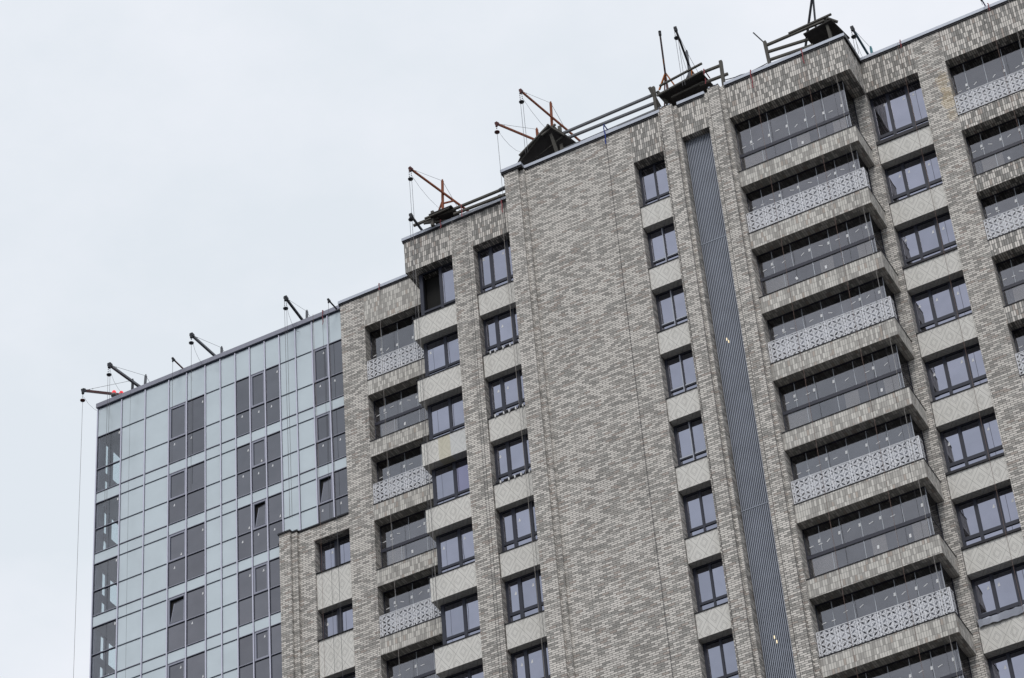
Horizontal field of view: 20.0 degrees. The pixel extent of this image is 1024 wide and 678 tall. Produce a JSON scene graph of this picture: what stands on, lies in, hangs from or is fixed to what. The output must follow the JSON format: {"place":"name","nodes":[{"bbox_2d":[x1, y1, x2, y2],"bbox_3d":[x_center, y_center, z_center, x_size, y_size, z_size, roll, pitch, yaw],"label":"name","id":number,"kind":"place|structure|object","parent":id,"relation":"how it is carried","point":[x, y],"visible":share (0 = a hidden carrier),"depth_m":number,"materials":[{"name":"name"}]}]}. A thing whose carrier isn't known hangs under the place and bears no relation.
{"place":"outdoors","nodes":[
{"label":"outdoors","id":0,"kind":"place"},
{"bbox_2d":[125,395,130,677],"bbox_3d":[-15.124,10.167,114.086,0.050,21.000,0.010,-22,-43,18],"label":"rope","id":1,"kind":"object","parent":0,"point":[127,543],"visible":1,"depth_m":115.77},
{"bbox_2d":[0,0,998,677],"label":"sky","id":2,"kind":"structure","parent":0,"point":[170,170],"materials":[{"name":"white"}]},
{"label":"ground","id":3,"kind":"structure","parent":0,"visible":0},
{"bbox_2d":[89,305,348,677],"bbox_3d":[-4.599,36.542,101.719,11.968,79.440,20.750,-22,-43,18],"label":"glass tower","id":4,"kind":"structure","parent":3,"relation":"on","point":[202,516],"depth_m":115.44,"materials":[{"name":"glass"}]},
{"bbox_2d":[73,379,133,677],"bbox_3d":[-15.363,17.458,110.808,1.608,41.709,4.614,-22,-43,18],"label":"roof hoist","id":5,"kind":"object","parent":4,"relation":"attached to","point":[83,390],"visible":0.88,"depth_m":121.38,"materials":[{"name":"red metal"}]},
{"bbox_2d":[103,362,149,544],"bbox_3d":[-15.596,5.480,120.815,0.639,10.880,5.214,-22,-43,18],"label":"roof hoist","id":6,"kind":"object","parent":4,"relation":"attached to","point":[118,371],"visible":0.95,"depth_m":121.54,"materials":[{"name":"grey metal"}]},
{"bbox_2d":[167,659,184,677],"bbox_3d":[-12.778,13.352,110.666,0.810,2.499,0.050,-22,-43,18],"label":"window","id":7,"kind":"structure","parent":4,"relation":"in","point":[177,669],"depth_m":111.26,"materials":[{"name":"grey glass"}]},
{"bbox_2d":[168,530,184,586],"bbox_3d":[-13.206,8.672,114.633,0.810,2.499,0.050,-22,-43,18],"label":"window","id":8,"kind":"structure","parent":4,"relation":"in","point":[176,542],"depth_m":114.71,"materials":[{"name":"grey glass"}]},
{"bbox_2d":[168,593,184,651],"bbox_3d":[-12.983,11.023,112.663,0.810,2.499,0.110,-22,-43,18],"label":"window","id":9,"kind":"structure","parent":4,"relation":"in","point":[176,634],"depth_m":112.63,"materials":[{"name":"grey glass"}]},
{"bbox_2d":[171,357,182,411],"bbox_3d":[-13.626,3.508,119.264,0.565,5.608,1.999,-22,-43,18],"label":"roof hoist","id":10,"kind":"object","parent":4,"relation":"attached to","point":[174,360],"visible":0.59,"depth_m":119.76,"materials":[{"name":"black metal"}]},
{"bbox_2d":[169,402,185,462],"bbox_3d":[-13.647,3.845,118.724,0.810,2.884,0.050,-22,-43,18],"label":"window","id":11,"kind":"structure","parent":4,"relation":"in","point":[177,418],"depth_m":118.78,"materials":[{"name":"grey glass"}]},
{"bbox_2d":[169,469,185,523],"bbox_3d":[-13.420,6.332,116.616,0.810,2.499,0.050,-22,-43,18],"label":"window","id":12,"kind":"structure","parent":4,"relation":"in","point":[177,481],"depth_m":116.66,"materials":[{"name":"grey glass"}]},
{"bbox_2d":[187,462,204,516],"bbox_3d":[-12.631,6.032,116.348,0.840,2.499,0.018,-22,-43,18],"label":"window","id":13,"kind":"structure","parent":4,"relation":"in","point":[196,474],"depth_m":116.34,"materials":[{"name":"grey glass"}]},
{"bbox_2d":[187,523,204,579],"bbox_3d":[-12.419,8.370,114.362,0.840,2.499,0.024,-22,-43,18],"label":"window","id":14,"kind":"structure","parent":4,"relation":"in","point":[195,535],"depth_m":114.37,"materials":[{"name":"grey glass"}]},
{"bbox_2d":[187,586,204,644],"bbox_3d":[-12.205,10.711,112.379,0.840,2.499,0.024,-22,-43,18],"label":"window","id":15,"kind":"structure","parent":4,"relation":"in","point":[196,598],"depth_m":112.41,"materials":[{"name":"grey glass"}]},
{"bbox_2d":[187,652,204,677],"bbox_3d":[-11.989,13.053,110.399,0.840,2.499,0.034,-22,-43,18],"label":"window","id":16,"kind":"structure","parent":4,"relation":"in","point":[195,664],"depth_m":110.85,"materials":[{"name":"grey glass"}]},
{"bbox_2d":[188,396,204,455],"bbox_3d":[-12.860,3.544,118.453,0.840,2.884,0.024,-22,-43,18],"label":"window","id":17,"kind":"structure","parent":4,"relation":"in","point":[196,406],"depth_m":118.49,"materials":[{"name":"grey glass"}]},
{"bbox_2d":[189,332,223,364],"bbox_3d":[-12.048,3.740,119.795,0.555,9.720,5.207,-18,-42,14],"label":"roof hoist","id":18,"kind":"object","parent":4,"relation":"attached to","point":[195,338],"visible":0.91,"depth_m":120.61,"materials":[{"name":"grey metal"}]},
{"bbox_2d":[237,377,249,435],"bbox_3d":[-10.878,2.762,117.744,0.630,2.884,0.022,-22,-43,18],"label":"window","id":19,"kind":"structure","parent":4,"relation":"in","point":[243,419],"depth_m":117.76,"materials":[{"name":"grey glass"}]},
{"bbox_2d":[237,444,250,496],"bbox_3d":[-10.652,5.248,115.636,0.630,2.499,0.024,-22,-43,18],"label":"window","id":20,"kind":"structure","parent":4,"relation":"in","point":[243,453],"depth_m":115.69,"materials":[{"name":"grey glass"}]},
{"bbox_2d":[238,505,251,559],"bbox_3d":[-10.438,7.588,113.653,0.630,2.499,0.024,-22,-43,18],"label":"window","id":21,"kind":"structure","parent":4,"relation":"in","point":[244,514],"depth_m":113.68,"materials":[{"name":"grey glass"}]},
{"bbox_2d":[239,569,251,625],"bbox_3d":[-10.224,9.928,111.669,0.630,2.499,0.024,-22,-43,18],"label":"window","id":22,"kind":"structure","parent":4,"relation":"in","point":[245,578],"depth_m":111.70,"materials":[{"name":"grey glass"}]},
{"bbox_2d":[239,634,252,677],"bbox_3d":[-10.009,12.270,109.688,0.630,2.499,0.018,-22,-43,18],"label":"window","id":23,"kind":"structure","parent":4,"relation":"in","point":[246,643],"depth_m":109.91,"materials":[{"name":"grey glass"}]},
{"bbox_2d":[251,371,264,429],"bbox_3d":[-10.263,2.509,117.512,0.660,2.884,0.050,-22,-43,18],"label":"window","id":24,"kind":"structure","parent":4,"relation":"in","point":[257,380],"depth_m":117.54,"materials":[{"name":"grey glass"}]},
{"bbox_2d":[252,437,265,490],"bbox_3d":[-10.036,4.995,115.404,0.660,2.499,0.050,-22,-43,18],"label":"window","id":25,"kind":"structure","parent":4,"relation":"in","point":[258,447],"depth_m":115.44,"materials":[{"name":"grey glass"}]},
{"bbox_2d":[252,499,266,553],"bbox_3d":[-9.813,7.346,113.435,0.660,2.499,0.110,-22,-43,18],"label":"window","id":26,"kind":"structure","parent":4,"relation":"in","point":[260,535],"depth_m":113.43,"materials":[{"name":"grey glass"}]},
{"bbox_2d":[253,562,268,619],"bbox_3d":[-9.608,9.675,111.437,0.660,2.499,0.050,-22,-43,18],"label":"window","id":27,"kind":"structure","parent":4,"relation":"in","point":[261,608],"depth_m":111.48,"materials":[{"name":"grey glass"}]},
{"bbox_2d":[254,628,269,677],"bbox_3d":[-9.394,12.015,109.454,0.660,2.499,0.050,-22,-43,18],"label":"window","id":28,"kind":"structure","parent":4,"relation":"in","point":[262,668],"depth_m":109.59,"materials":[{"name":"grey glass"}]},
{"bbox_2d":[266,365,279,424],"bbox_3d":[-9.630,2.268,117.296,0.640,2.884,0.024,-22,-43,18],"label":"window","id":29,"kind":"structure","parent":4,"relation":"in","point":[272,375],"depth_m":117.34,"materials":[{"name":"grey glass"}]},
{"bbox_2d":[267,432,280,484],"bbox_3d":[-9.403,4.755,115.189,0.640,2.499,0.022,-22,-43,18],"label":"window","id":30,"kind":"structure","parent":4,"relation":"in","point":[273,441],"depth_m":115.21,"materials":[{"name":"grey glass"}]},
{"bbox_2d":[270,558,280,613],"bbox_3d":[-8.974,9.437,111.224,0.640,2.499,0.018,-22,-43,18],"label":"window","id":31,"kind":"structure","parent":4,"relation":"in","point":[275,598],"depth_m":111.29,"materials":[{"name":"grey glass"}]},
{"bbox_2d":[269,493,282,547],"bbox_3d":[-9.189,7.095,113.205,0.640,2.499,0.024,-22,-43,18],"label":"window","id":32,"kind":"structure","parent":4,"relation":"in","point":[275,502],"depth_m":113.29,"materials":[{"name":"grey glass"}]},
{"bbox_2d":[271,624,281,677],"bbox_3d":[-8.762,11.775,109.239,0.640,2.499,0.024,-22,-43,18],"label":"window","id":33,"kind":"structure","parent":4,"relation":"in","point":[276,645],"depth_m":109.32,"materials":[{"name":"grey glass"}]},
{"bbox_2d":[283,295,309,510],"bbox_3d":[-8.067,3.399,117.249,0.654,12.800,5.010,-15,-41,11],"label":"roof hoist","id":34,"kind":"object","parent":4,"relation":"attached to","point":[286,299],"visible":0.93,"depth_m":118.16,"materials":[{"name":"metal"}]},
{"bbox_2d":[313,345,328,404],"bbox_3d":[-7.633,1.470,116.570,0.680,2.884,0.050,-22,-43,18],"label":"window","id":35,"kind":"structure","parent":4,"relation":"in","point":[320,358],"depth_m":116.63,"materials":[{"name":"grey glass"}]},
{"bbox_2d":[315,412,331,465],"bbox_3d":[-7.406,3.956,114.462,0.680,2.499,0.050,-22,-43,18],"label":"window","id":36,"kind":"structure","parent":4,"relation":"in","point":[324,430],"depth_m":114.48,"materials":[{"name":"grey glass"}]},
{"bbox_2d":[317,473,333,522],"bbox_3d":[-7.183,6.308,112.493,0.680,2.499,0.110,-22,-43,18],"label":"window","id":37,"kind":"structure","parent":4,"relation":"in","point":[326,494],"depth_m":112.60,"materials":[{"name":"grey glass"}]},
{"bbox_2d":[327,298,342,676],"bbox_3d":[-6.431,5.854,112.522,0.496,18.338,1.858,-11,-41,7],"label":"roof hoist","id":38,"kind":"object","parent":4,"relation":"attached to","point":[330,302],"visible":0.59,"depth_m":112.44,"materials":[{"name":"metal"}]},
{"bbox_2d":[329,340,343,398],"bbox_3d":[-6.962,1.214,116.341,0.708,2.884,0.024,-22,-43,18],"label":"window","id":39,"kind":"structure","parent":4,"relation":"in","point":[336,366],"depth_m":116.40,"materials":[{"name":"grey glass"}]},
{"bbox_2d":[332,407,345,458],"bbox_3d":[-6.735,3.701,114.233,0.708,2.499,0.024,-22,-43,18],"label":"window","id":40,"kind":"structure","parent":4,"relation":"in","point":[338,417],"depth_m":114.26,"materials":[{"name":"grey glass"}]},
{"bbox_2d":[334,468,348,515],"bbox_3d":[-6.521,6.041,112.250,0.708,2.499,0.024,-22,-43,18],"label":"window","id":41,"kind":"structure","parent":4,"relation":"in","point":[340,477],"depth_m":112.41,"materials":[{"name":"grey glass"}]},
{"bbox_2d":[277,0,1023,677],"bbox_3d":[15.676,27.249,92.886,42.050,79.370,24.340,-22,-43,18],"label":"brick apartment building","id":42,"kind":"structure","parent":3,"relation":"on","point":[749,580],"depth_m":103.62,"materials":[{"name":"brick"}]},
{"bbox_2d":[313,324,324,667],"bbox_3d":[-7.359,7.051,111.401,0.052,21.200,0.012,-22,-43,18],"label":"rope","id":43,"kind":"object","parent":42,"relation":"hanging from","point":[319,497],"visible":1,"depth_m":112.23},
{"bbox_2d":[322,316,334,669],"bbox_3d":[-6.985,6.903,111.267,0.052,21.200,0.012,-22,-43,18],"label":"rope","id":44,"kind":"object","parent":42,"relation":"hanging from","point":[329,506],"visible":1,"depth_m":111.62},
{"bbox_2d":[316,534,350,574],"bbox_3d":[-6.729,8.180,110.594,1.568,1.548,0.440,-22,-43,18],"label":"window","id":45,"kind":"structure","parent":42,"relation":"in","point":[332,554],"depth_m":110.80,"materials":[{"name":"grey glass"}]},
{"bbox_2d":[318,603,352,641],"bbox_3d":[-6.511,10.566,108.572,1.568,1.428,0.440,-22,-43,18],"label":"window","id":46,"kind":"structure","parent":42,"relation":"in","point":[331,619],"depth_m":108.79,"materials":[{"name":"grey glass"}]},
{"bbox_2d":[338,672,354,677],"bbox_3d":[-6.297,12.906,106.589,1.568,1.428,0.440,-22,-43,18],"label":"window","id":47,"kind":"structure","parent":42,"relation":"in","point":[351,675],"depth_m":107.00,"materials":[{"name":"clear glass"}]},
{"bbox_2d":[378,285,399,673],"bbox_3d":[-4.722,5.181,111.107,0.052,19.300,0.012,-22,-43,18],"label":"rope","id":48,"kind":"object","parent":42,"relation":"hanging from","point":[388,482],"visible":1,"depth_m":110.88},
{"bbox_2d":[408,213,437,624],"bbox_3d":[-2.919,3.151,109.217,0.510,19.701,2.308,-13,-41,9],"label":"roof hoist","id":49,"kind":"object","parent":42,"relation":"attached to","point":[411,218],"visible":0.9,"depth_m":109.13,"materials":[{"name":"metal"}]},
{"bbox_2d":[413,237,438,629],"bbox_3d":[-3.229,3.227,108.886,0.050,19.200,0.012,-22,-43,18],"label":"rope","id":50,"kind":"object","parent":42,"relation":"hanging from","point":[426,430],"visible":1,"depth_m":108.73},
{"bbox_2d":[412,262,454,321],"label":"window","id":51,"kind":"structure","parent":42,"relation":"in","point":[437,292],"depth_m":113.65,"materials":[{"name":"black glass"}]},
{"bbox_2d":[416,331,459,382],"bbox_3d":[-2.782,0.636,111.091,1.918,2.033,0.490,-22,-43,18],"label":"window","id":52,"kind":"structure","parent":42,"relation":"in","point":[441,354],"depth_m":111.31,"materials":[{"name":"clear glass"}]},
{"bbox_2d":[408,166,468,219],"bbox_3d":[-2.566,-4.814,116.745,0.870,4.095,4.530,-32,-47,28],"label":"roof hoist","id":53,"kind":"object","parent":42,"relation":"attached to","point":[441,190],"visible":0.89,"depth_m":117.04,"materials":[{"name":"orange metal"}]},
{"bbox_2d":[423,205,459,224],"bbox_3d":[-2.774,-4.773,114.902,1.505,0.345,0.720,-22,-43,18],"label":"site platform","id":54,"kind":"structure","parent":42,"relation":"on","point":[437,218],"depth_m":114.81,"materials":[{"name":"black metal"}]},
{"bbox_2d":[419,393,464,446],"bbox_3d":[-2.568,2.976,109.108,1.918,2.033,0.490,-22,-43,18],"label":"window","id":55,"kind":"structure","parent":42,"relation":"in","point":[446,416],"depth_m":109.32,"materials":[{"name":"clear glass"}]},
{"bbox_2d":[424,457,469,511],"bbox_3d":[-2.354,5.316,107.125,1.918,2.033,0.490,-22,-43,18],"label":"window","id":56,"kind":"structure","parent":42,"relation":"in","point":[450,481],"depth_m":107.34,"materials":[{"name":"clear glass"}]},
{"bbox_2d":[428,523,474,579],"bbox_3d":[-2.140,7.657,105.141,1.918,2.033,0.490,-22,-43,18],"label":"window","id":57,"kind":"structure","parent":42,"relation":"in","point":[455,548],"depth_m":105.36,"materials":[{"name":"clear glass"}]},
{"bbox_2d":[432,593,479,651],"bbox_3d":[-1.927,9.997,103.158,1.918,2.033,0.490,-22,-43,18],"label":"window","id":58,"kind":"structure","parent":42,"relation":"in","point":[460,620],"depth_m":103.38,"materials":[{"name":"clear glass"}]},
{"bbox_2d":[413,189,505,226],"bbox_3d":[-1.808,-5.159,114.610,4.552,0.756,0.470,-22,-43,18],"label":"guard rail","id":59,"kind":"object","parent":42,"relation":"on","point":[472,206],"visible":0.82,"depth_m":114.29,"materials":[{"name":"grey metal"}]},
{"bbox_2d":[464,220,499,671],"bbox_3d":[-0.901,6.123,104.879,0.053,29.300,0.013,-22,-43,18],"label":"rope","id":60,"kind":"object","parent":59,"relation":"hanging from","point":[482,453],"visible":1,"depth_m":106.48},
{"bbox_2d":[500,198,544,673],"bbox_3d":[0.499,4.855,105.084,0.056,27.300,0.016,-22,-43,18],"label":"rope","id":61,"kind":"object","parent":59,"relation":"hanging from","point":[522,442],"visible":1,"depth_m":106.02,"materials":[{"name":"black fabric"}]},
{"bbox_2d":[503,202,547,673],"bbox_3d":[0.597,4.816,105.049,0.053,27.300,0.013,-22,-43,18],"label":"rope","id":62,"kind":"object","parent":59,"relation":"hanging from","point":[525,441],"visible":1,"depth_m":105.95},
{"bbox_2d":[445,664,483,677],"bbox_3d":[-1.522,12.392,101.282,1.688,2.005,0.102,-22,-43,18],"label":"window","id":63,"kind":"structure","parent":42,"relation":"in","point":[475,672],"depth_m":101.75,"materials":[{"name":"clear glass"}]},
{"bbox_2d":[451,217,485,675],"bbox_3d":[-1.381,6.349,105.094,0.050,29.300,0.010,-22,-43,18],"label":"rope","id":64,"kind":"object","parent":42,"relation":"hanging from","point":[469,456],"visible":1,"depth_m":106.76,"materials":[{"name":"black fabric"}]},
{"bbox_2d":[477,239,512,295],"bbox_3d":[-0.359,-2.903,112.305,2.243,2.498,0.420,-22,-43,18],"label":"window","id":65,"kind":"structure","parent":42,"relation":"in","point":[492,261],"depth_m":112.63,"materials":[{"name":"clear glass"}]},
{"bbox_2d":[482,307,518,356],"bbox_3d":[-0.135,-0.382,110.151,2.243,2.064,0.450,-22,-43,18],"label":"window","id":66,"kind":"structure","parent":42,"relation":"in","point":[498,329],"depth_m":110.50,"materials":[{"name":"clear glass"}]},
{"bbox_2d":[487,369,524,420],"bbox_3d":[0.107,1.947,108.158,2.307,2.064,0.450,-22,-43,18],"label":"window","id":67,"kind":"structure","parent":42,"relation":"in","point":[504,394],"depth_m":108.50,"materials":[{"name":"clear glass"}]},
{"bbox_2d":[493,433,530,485],"bbox_3d":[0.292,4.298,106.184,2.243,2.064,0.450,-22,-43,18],"label":"window","id":68,"kind":"structure","parent":42,"relation":"in","point":[509,457],"depth_m":106.50,"materials":[{"name":"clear glass"}]},
{"bbox_2d":[494,121,538,199],"bbox_3d":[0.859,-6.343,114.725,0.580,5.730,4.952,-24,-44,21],"label":"roof hoist","id":69,"kind":"object","parent":42,"relation":"attached to","point":[497,124],"visible":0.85,"depth_m":114.54,"materials":[{"name":"orange metal"}]},
{"bbox_2d":[498,500,537,554],"bbox_3d":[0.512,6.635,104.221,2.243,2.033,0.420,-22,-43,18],"label":"window","id":70,"kind":"structure","parent":42,"relation":"in","point":[515,528],"depth_m":104.52,"materials":[{"name":"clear glass"}]},
{"bbox_2d":[504,570,543,625],"bbox_3d":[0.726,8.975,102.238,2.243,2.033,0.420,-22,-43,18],"label":"window","id":71,"kind":"structure","parent":42,"relation":"in","point":[521,592],"depth_m":102.55,"materials":[{"name":"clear glass"}]},
{"bbox_2d":[511,641,550,677],"bbox_3d":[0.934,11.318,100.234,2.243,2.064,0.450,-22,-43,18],"label":"window","id":72,"kind":"structure","parent":42,"relation":"in","point":[528,662],"depth_m":100.74,"materials":[{"name":"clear glass"}]},
{"bbox_2d":[517,123,575,164],"bbox_3d":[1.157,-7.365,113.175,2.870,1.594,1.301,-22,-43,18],"label":"site platform","id":73,"kind":"structure","parent":42,"relation":"on","point":[548,139],"depth_m":112.91,"materials":[{"name":"black metal"}]},
{"bbox_2d":[519,88,580,153],"bbox_3d":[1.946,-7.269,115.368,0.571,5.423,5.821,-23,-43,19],"label":"roof hoist","id":74,"kind":"object","parent":42,"relation":"attached to","point":[550,115],"visible":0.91,"depth_m":115.72,"materials":[{"name":"orange metal"}]},
{"bbox_2d":[545,164,600,677],"bbox_3d":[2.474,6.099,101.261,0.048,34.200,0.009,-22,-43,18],"label":"rope","id":75,"kind":"object","parent":42,"relation":"hanging from","point":[574,429],"visible":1,"depth_m":103.66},
{"bbox_2d":[557,86,659,149],"bbox_3d":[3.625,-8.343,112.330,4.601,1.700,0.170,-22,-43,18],"label":"guard rail","id":76,"kind":"object","parent":42,"relation":"on","point":[655,104],"visible":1,"depth_m":112.31,"materials":[{"name":"grey metal"}]},
{"bbox_2d":[603,124,607,143],"bbox_3d":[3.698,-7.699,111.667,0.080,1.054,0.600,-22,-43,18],"label":"webbing strap","id":77,"kind":"object","parent":76,"relation":"hanging from","point":[604,132],"visible":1,"depth_m":111.60,"materials":[{"name":"fabric"}]},
{"bbox_2d":[606,144,672,676],"bbox_3d":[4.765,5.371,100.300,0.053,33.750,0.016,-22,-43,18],"label":"rope","id":78,"kind":"object","parent":77,"relation":"hanging from","point":[639,415],"visible":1,"depth_m":102.42,"materials":[{"name":"black fabric"}]},
{"bbox_2d":[638,159,669,208],"bbox_3d":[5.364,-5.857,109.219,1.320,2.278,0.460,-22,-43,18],"label":"window","id":79,"kind":"structure","parent":42,"relation":"in","point":[653,177],"depth_m":109.48,"materials":[{"name":"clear glass"}]},
{"bbox_2d":[647,223,678,269],"bbox_3d":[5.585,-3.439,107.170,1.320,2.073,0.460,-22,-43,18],"label":"window","id":80,"kind":"structure","parent":42,"relation":"in","point":[662,243],"depth_m":107.42,"materials":[{"name":"clear glass"}]},
{"bbox_2d":[658,30,674,105],"bbox_3d":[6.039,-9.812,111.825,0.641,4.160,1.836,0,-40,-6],"label":"roof hoist","id":81,"kind":"object","parent":42,"relation":"attached to","point":[665,76],"visible":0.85,"depth_m":112.47,"materials":[{"name":"red metal"}]},
{"bbox_2d":[655,285,687,332],"bbox_3d":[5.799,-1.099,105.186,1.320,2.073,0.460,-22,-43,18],"label":"window","id":82,"kind":"structure","parent":42,"relation":"in","point":[671,307],"depth_m":105.44,"materials":[{"name":"clear glass"}]},
{"bbox_2d":[648,62,712,106],"bbox_3d":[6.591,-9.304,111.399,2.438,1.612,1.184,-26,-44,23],"label":"site platform","id":83,"kind":"structure","parent":42,"relation":"on","point":[679,91],"depth_m":111.36,"materials":[{"name":"black metal"}]},
{"bbox_2d":[664,349,696,398],"bbox_3d":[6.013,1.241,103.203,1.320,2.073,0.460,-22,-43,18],"label":"window","id":84,"kind":"structure","parent":42,"relation":"in","point":[680,370],"depth_m":103.44,"materials":[{"name":"clear glass"}]},
{"bbox_2d":[673,26,697,84],"bbox_3d":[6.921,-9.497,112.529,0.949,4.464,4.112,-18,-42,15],"label":"roof hoist","id":85,"kind":"object","parent":42,"relation":"attached to","point":[685,53],"visible":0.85,"depth_m":112.64,"materials":[{"name":"metal"}]},
{"bbox_2d":[673,416,706,468],"bbox_3d":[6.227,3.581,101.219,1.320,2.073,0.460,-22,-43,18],"label":"window","id":86,"kind":"structure","parent":42,"relation":"in","point":[689,435],"depth_m":101.45,"materials":[{"name":"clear glass"}]},
{"bbox_2d":[682,486,716,539],"bbox_3d":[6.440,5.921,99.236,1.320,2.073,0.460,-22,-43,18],"label":"window","id":87,"kind":"structure","parent":42,"relation":"in","point":[699,509],"depth_m":99.47,"materials":[{"name":"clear glass"}]},
{"bbox_2d":[692,558,727,613],"bbox_3d":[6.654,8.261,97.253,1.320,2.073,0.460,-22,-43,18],"label":"window","id":88,"kind":"structure","parent":42,"relation":"in","point":[709,579],"depth_m":97.47,"materials":[{"name":"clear glass"}]},
{"bbox_2d":[699,60,728,86],"bbox_3d":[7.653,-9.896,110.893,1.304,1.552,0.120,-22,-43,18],"label":"guard rail","id":89,"kind":"object","parent":42,"relation":"on","point":[722,75],"visible":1,"depth_m":110.91,"materials":[{"name":"grey metal"}]},
{"bbox_2d":[702,634,738,677],"bbox_3d":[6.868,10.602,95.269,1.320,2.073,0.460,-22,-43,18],"label":"window","id":90,"kind":"structure","parent":42,"relation":"in","point":[719,654],"depth_m":95.59,"materials":[{"name":"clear glass"}]},
{"bbox_2d":[763,19,831,63],"bbox_3d":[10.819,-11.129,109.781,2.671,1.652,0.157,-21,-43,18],"label":"guard rail","id":91,"kind":"object","parent":42,"relation":"on","point":[767,52],"visible":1,"depth_m":109.96,"materials":[{"name":"grey metal"}]},
{"bbox_2d":[752,73,857,676],"bbox_3d":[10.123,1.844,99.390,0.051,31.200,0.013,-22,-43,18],"label":"rope","id":92,"kind":"object","parent":42,"relation":"hanging from","point":[805,382],"visible":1,"depth_m":99.62,"materials":[{"name":"black fabric"}]},
{"bbox_2d":[804,0,815,45],"bbox_3d":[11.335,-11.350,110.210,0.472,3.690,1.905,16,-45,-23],"label":"roof hoist","id":93,"kind":"object","parent":42,"relation":"attached to","point":[810,8],"visible":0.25,"depth_m":110.54,"materials":[{"name":"metal"}]},
{"bbox_2d":[788,13,849,44],"bbox_3d":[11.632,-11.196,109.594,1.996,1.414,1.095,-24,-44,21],"label":"site platform","id":94,"kind":"structure","parent":42,"relation":"on","point":[818,33],"depth_m":109.52,"materials":[{"name":"black metal"}]},
{"bbox_2d":[850,25,872,55],"bbox_3d":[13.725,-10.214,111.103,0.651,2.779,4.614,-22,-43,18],"label":"roof hoist","id":95,"kind":"object","parent":42,"relation":"attached to","point":[852,28],"visible":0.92,"depth_m":110.06,"materials":[{"name":"black metal"}]},
{"bbox_2d":[803,56,923,676],"bbox_3d":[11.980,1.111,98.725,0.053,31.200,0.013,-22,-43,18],"label":"rope","id":96,"kind":"object","parent":42,"relation":"hanging from","point":[864,370],"visible":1,"depth_m":98.60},
{"bbox_2d":[824,45,950,674],"bbox_3d":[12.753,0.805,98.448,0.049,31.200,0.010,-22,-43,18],"label":"rope","id":97,"kind":"object","parent":42,"relation":"hanging from","point":[890,370],"visible":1,"depth_m":98.50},
{"bbox_2d":[829,43,957,677],"bbox_3d":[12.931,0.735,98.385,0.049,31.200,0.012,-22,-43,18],"label":"rope","id":98,"kind":"object","parent":42,"relation":"hanging from","point":[896,371],"visible":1,"depth_m":97.67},
{"bbox_2d":[870,80,928,145],"bbox_3d":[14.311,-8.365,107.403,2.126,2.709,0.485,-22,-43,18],"label":"window","id":99,"kind":"structure","parent":42,"relation":"in","point":[893,117],"depth_m":107.65,"materials":[{"name":"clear glass"}]},
{"bbox_2d":[884,150,942,204],"bbox_3d":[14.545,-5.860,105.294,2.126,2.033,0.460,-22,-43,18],"label":"window","id":100,"kind":"structure","parent":42,"relation":"in","point":[906,179],"depth_m":105.52,"materials":[{"name":"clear glass"}]},
{"bbox_2d":[897,212,957,269],"bbox_3d":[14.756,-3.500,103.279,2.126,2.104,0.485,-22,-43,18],"label":"window","id":101,"kind":"structure","parent":42,"relation":"in","point":[921,242],"depth_m":103.53,"materials":[{"name":"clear glass"}]},
{"bbox_2d":[911,276,971,334],"bbox_3d":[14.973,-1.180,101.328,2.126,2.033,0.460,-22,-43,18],"label":"window","id":102,"kind":"structure","parent":42,"relation":"in","point":[933,307],"depth_m":101.55,"materials":[{"name":"clear glass"}]},
{"bbox_2d":[925,343,987,402],"bbox_3d":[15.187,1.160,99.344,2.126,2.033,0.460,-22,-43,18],"label":"window","id":103,"kind":"structure","parent":42,"relation":"in","point":[949,374],"depth_m":99.56,"materials":[{"name":"clear glass"}]},
{"bbox_2d":[897,43,1023,613],"bbox_3d":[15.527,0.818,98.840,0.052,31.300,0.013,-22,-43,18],"label":"rope","id":104,"kind":"object","parent":42,"relation":"hanging from","point":[961,332],"visible":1,"depth_m":99.72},
{"bbox_2d":[940,412,1003,475],"bbox_3d":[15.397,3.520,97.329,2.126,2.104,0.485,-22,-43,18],"label":"window","id":105,"kind":"structure","parent":42,"relation":"in","point":[964,445],"depth_m":97.54,"materials":[{"name":"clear glass"}]},
{"bbox_2d":[955,485,1020,550],"bbox_3d":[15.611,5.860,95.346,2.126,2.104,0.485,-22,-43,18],"label":"window","id":106,"kind":"structure","parent":42,"relation":"in","point":[980,521],"depth_m":95.56,"materials":[{"name":"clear glass"}]},
{"bbox_2d":[971,562,1023,626],"bbox_3d":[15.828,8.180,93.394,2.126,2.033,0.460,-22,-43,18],"label":"window","id":107,"kind":"structure","parent":42,"relation":"in","point":[997,592],"depth_m":93.74,"materials":[{"name":"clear glass"}]},
{"bbox_2d":[978,605,1023,627],"bbox_3d":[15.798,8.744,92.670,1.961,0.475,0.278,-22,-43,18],"label":"window sill","id":108,"kind":"structure","parent":42,"relation":"on","point":[1015,611],"depth_m":92.59,"materials":[{"name":"white metal"}]},
{"bbox_2d":[987,8,1023,147],"bbox_3d":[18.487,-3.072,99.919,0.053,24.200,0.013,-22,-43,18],"label":"rope","id":109,"kind":"object","parent":42,"relation":"hanging from","point":[1005,78],"visible":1,"depth_m":105.32,"materials":[{"name":"black"}]},
{"bbox_2d":[987,647,1023,677],"bbox_3d":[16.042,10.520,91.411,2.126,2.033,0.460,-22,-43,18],"label":"window","id":110,"kind":"structure","parent":42,"relation":"in","point":[1010,664],"depth_m":92.04,"materials":[{"name":"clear glass"}]}
]}

